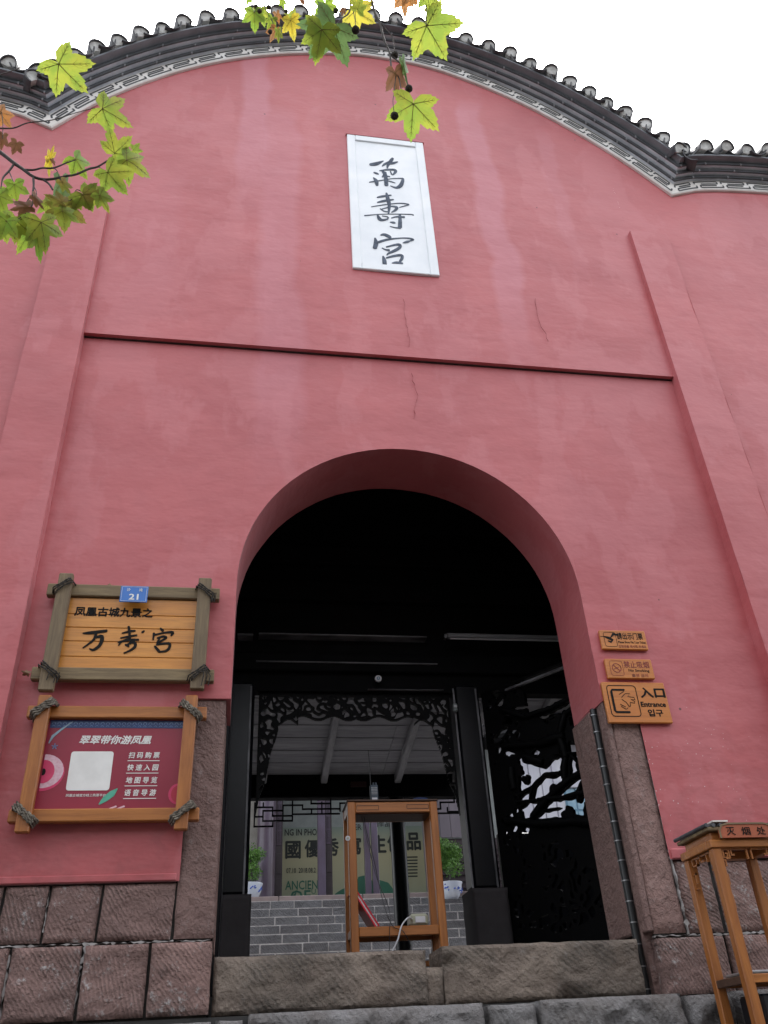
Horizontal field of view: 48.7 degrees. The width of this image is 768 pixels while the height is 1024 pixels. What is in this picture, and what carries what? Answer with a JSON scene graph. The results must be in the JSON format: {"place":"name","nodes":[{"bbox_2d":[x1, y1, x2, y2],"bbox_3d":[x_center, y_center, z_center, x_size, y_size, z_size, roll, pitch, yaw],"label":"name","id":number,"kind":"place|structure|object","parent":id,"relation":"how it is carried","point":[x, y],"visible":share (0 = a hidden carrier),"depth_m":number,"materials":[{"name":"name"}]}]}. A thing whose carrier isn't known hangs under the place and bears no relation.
{"place":"outdoors","nodes":[
{"label":"outdoors","id":0,"kind":"place"},
{"bbox_2d":[0,41,150,263],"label":"plane tree branch","id":1,"kind":"object","parent":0,"point":[62,204],"visible":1,"depth_m":3.71,"materials":[{"name":"green plant"}]},
{"bbox_2d":[242,0,304,43],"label":"plane tree branch","id":2,"kind":"object","parent":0,"point":[256,15],"visible":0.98,"depth_m":5.63,"materials":[{"name":"green plant"}]},
{"bbox_2d":[348,892,379,926],"bbox_3d":[-0.143,2.748,5.852,0.183,0.258,0.235,3,-34,-9],"label":"red folder","id":3,"kind":"object","parent":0,"point":[367,916],"visible":0.62,"depth_m":5.77,"materials":[{"name":"plastic"}]},
{"bbox_2d":[248,750,501,898],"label":"hall","id":4,"kind":"structure","parent":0,"point":[269,840],"depth_m":16.43,"materials":[{"name":"wood"}]},
{"bbox_2d":[275,801,282,898],"bbox_3d":[-2.057,6.009,16.688,0.139,3.150,0.064,3,-34,-9],"label":"door leaf","id":5,"kind":"structure","parent":4,"relation":"in","point":[279,825],"depth_m":16.31,"materials":[{"name":"wood"}]},
{"bbox_2d":[325,801,332,894],"bbox_3d":[-1.109,6.024,16.798,0.142,3.150,0.064,3,-34,-9],"label":"door leaf","id":6,"kind":"structure","parent":4,"relation":"in","point":[328,818],"depth_m":16.42,"materials":[{"name":"wood"}]},
{"bbox_2d":[282,822,426,895],"bbox_3d":[-0.573,7.239,17.356,3.629,1.747,0.036,3,-34,-9],"label":"exhibition banner","id":7,"kind":"object","parent":4,"relation":"attached to","point":[299,864],"visible":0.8,"depth_m":17.37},
{"bbox_2d":[296,0,464,141],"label":"plane tree branch","id":8,"kind":"object","parent":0,"point":[324,34],"visible":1,"depth_m":2.94,"materials":[{"name":"green plant"}]},
{"bbox_2d":[0,0,767,152],"label":"sky","id":9,"kind":"structure","parent":0,"point":[698,69],"materials":[{"name":"white"}]},
{"bbox_2d":[445,898,462,903],"bbox_3d":[1.196,7.030,14.829,0.360,0.449,0.360,3,-34,-9],"label":"pot pedestal","id":10,"kind":"object","parent":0,"point":[451,901],"visible":0.16,"depth_m":14.78,"materials":[{"name":"grey stone"}]},
{"bbox_2d":[440,838,463,898],"bbox_3d":[1.176,6.401,15.247,0.613,1.061,0.760,3,-34,-9],"label":"potted plant","id":11,"kind":"object","parent":10,"relation":"on","point":[453,889],"visible":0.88,"depth_m":15.12,"materials":[{"name":"green plant"}]},
{"label":"ground","id":12,"kind":"structure","parent":0,"visible":0},
{"bbox_2d":[85,994,700,1023],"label":"terrace","id":13,"kind":"structure","parent":12,"relation":"on","point":[213,1020],"depth_m":4.41,"materials":[{"name":"stone"}]},
{"bbox_2d":[209,998,211,1017],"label":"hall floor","id":14,"kind":"structure","parent":13,"relation":"on","point":[210,1012],"depth_m":4.92,"materials":[{"name":"stone"}]},
{"bbox_2d":[342,799,448,966],"bbox_3d":[0.069,2.689,5.953,0.670,1.239,0.312,3,-34,-9],"label":"ticket stand","id":15,"kind":"object","parent":14,"relation":"on","point":[423,811],"visible":0.88,"depth_m":6.01,"materials":[{"name":"brown wood"}]},
{"bbox_2d":[368,751,378,798],"bbox_3d":[-0.081,1.982,6.359,0.063,0.400,0.038,3,-34,-9],"label":"walkie talkie","id":16,"kind":"object","parent":15,"relation":"on","point":[373,791],"visible":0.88,"depth_m":6.29,"materials":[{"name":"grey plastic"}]},
{"bbox_2d":[362,818,410,950],"bbox_3d":[0.006,2.574,5.870,0.306,0.946,0.066,-10,-34,9],"label":"hanging cable","id":17,"kind":"object","parent":15,"relation":"hanging from","point":[380,887],"visible":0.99,"depth_m":5.88,"materials":[{"name":"black plastic"}]},
{"bbox_2d":[392,913,427,950],"bbox_3d":[0.141,2.956,5.684,0.386,0.480,0.170,12,-36,-22],"label":"power adapter","id":18,"kind":"object","parent":15,"relation":"on","point":[417,919],"visible":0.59,"depth_m":5.79,"materials":[{"name":"beige plastic"}]},
{"bbox_2d":[210,489,609,997],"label":"entrance hall","id":19,"kind":"structure","parent":14,"relation":"on","point":[345,599],"depth_m":7.95,"materials":[{"name":"black wood"}]},
{"bbox_2d":[210,610,236,997],"bbox_3d":[-1.237,1.702,6.674,0.060,3.750,1.000,3,-34,-9],"label":"left door leaf","id":20,"kind":"structure","parent":19,"relation":"in","point":[228,732],"depth_m":5.83,"materials":[{"name":"black paint"}]},
{"bbox_2d":[375,675,381,681],"bbox_3d":[-0.052,1.506,7.670,0.060,0.060,0.032,3,-34,-9],"label":"smoke detector","id":21,"kind":"object","parent":19,"relation":"attached to","point":[378,678],"visible":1,"depth_m":7.66,"materials":[{"name":"white plastic"}]},
{"bbox_2d":[452,704,457,711],"bbox_3d":[0.642,1.767,7.655,0.040,0.075,0.048,3,-34,-9],"label":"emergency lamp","id":22,"kind":"object","parent":19,"relation":"attached to","point":[454,707],"visible":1,"depth_m":7.64,"materials":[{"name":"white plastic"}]},
{"bbox_2d":[443,633,558,641],"bbox_3d":[1.248,1.196,8.014,1.394,0.060,0.060,3,-34,-9],"label":"tube lamp","id":23,"kind":"object","parent":19,"relation":"attached to","point":[501,637],"visible":0.67,"depth_m":7.97,"materials":[{"name":"white plastic"}]},
{"bbox_2d":[250,891,467,967],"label":"brick wall","id":24,"kind":"structure","parent":13,"relation":"on","point":[297,925],"depth_m":13.84,"materials":[{"name":"grey brick"}]},
{"bbox_2d":[248,842,266,896],"bbox_3d":[-2.410,6.463,15.248,0.545,0.981,0.657,-11,-34,11],"label":"potted plant","id":25,"kind":"object","parent":24,"relation":"on","point":[254,889],"visible":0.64,"depth_m":15.20,"materials":[{"name":"green plant"}]},
{"bbox_2d":[0,4,767,1023],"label":"temple gate wall","id":26,"kind":"structure","parent":13,"relation":"on","point":[222,360],"depth_m":6.94,"materials":[{"name":"red paint"}]},
{"bbox_2d":[7,695,206,833],"bbox_3d":[-1.588,1.455,4.947,1.047,0.797,0.132,3,-34,-9],"label":"signboard","id":27,"kind":"object","parent":26,"relation":"attached to","point":[105,764],"visible":1,"depth_m":4.96,"materials":[{"name":"brown wood"}]},
{"bbox_2d":[30,573,219,692],"bbox_3d":[-1.623,0.772,5.403,1.099,0.805,0.128,3,-34,-9],"label":"signboard","id":28,"kind":"object","parent":26,"relation":"attached to","point":[99,634],"visible":1,"depth_m":5.41,"materials":[{"name":"orange wood"}]},
{"bbox_2d":[21,670,30,675],"bbox_3d":[-2.188,0.979,5.173,0.065,0.042,0.024,21,-25,-1],"label":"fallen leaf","id":29,"kind":"object","parent":28,"relation":"attached to","point":[26,672],"visible":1,"depth_m":5.17,"materials":[{"name":"brown plant"}]},
{"bbox_2d":[119,586,148,602],"bbox_3d":[-1.626,0.547,5.529,0.173,0.117,0.056,3,-34,-9],"label":"house number plate","id":30,"kind":"object","parent":28,"relation":"attached to","point":[134,594],"visible":1,"depth_m":5.51,"materials":[{"name":"blue metal"}]},
{"bbox_2d":[345,133,439,276],"bbox_3d":[0.061,-3.058,8.348,0.832,2.077,0.040,3,-34,-9],"label":"stone name plaque","id":31,"kind":"object","parent":26,"relation":"attached to","point":[392,227],"visible":1,"depth_m":8.28,"materials":[{"name":"white marble"},{"name":"black paint"}]},
{"bbox_2d":[590,708,651,994],"bbox_3d":[1.490,2.103,5.399,0.054,1.760,0.052,3,-34,-9],"label":"black cable pipe","id":32,"kind":"object","parent":26,"relation":"attached to","point":[627,890],"visible":0.94,"depth_m":5.37,"materials":[{"name":"plastic"}]},
{"bbox_2d":[598,630,648,650],"bbox_3d":[1.701,0.914,6.032,0.345,0.148,0.028,3,-34,-9],"label":"ticket notice","id":33,"kind":"object","parent":26,"relation":"attached to","point":[623,640],"visible":1,"depth_m":6.02,"materials":[{"name":"orange wood"}]},
{"bbox_2d":[603,659,654,679],"bbox_3d":[1.708,1.096,5.911,0.346,0.146,0.028,3,-34,-9],"label":"no smoking notice","id":34,"kind":"object","parent":26,"relation":"attached to","point":[630,669],"visible":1,"depth_m":5.90,"materials":[{"name":"orange wood"}]},
{"bbox_2d":[600,682,672,723],"bbox_3d":[1.717,1.299,5.775,0.457,0.289,0.029,3,-34,-9],"label":"entrance notice","id":35,"kind":"object","parent":26,"relation":"attached to","point":[633,703],"visible":1,"depth_m":5.76,"materials":[{"name":"orange wood"}]},
{"bbox_2d":[211,939,645,1016],"bbox_3d":[0.261,2.673,4.859,2.436,0.294,0.410,3,-34,-9],"label":"threshold","id":36,"kind":"object","parent":13,"relation":"on","point":[483,974],"depth_m":4.70,"materials":[{"name":"grey stone"}]},
{"bbox_2d":[180,989,767,1023],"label":"entrance step","id":37,"kind":"object","parent":13,"relation":"on","point":[666,1009],"visible":0.88,"depth_m":4.42,"materials":[{"name":"grey stone"}]},
{"bbox_2d":[673,820,767,1023],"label":"ashtray stand","id":38,"kind":"object","parent":13,"relation":"on","point":[718,844],"visible":1,"depth_m":4.61,"materials":[{"name":"wood"}]},
{"bbox_2d":[483,730,584,832],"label":"side building","id":39,"kind":"structure","parent":12,"relation":"on","point":[534,772],"depth_m":14.92,"materials":[{"name":"grey paint"}]},
{"bbox_2d":[564,788,584,814],"bbox_3d":[3.449,5.217,14.748,0.560,0.802,0.056,3,-34,-9],"label":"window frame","id":40,"kind":"structure","parent":39,"relation":"in","point":[578,807],"depth_m":14.77,"materials":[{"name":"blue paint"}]}
]}

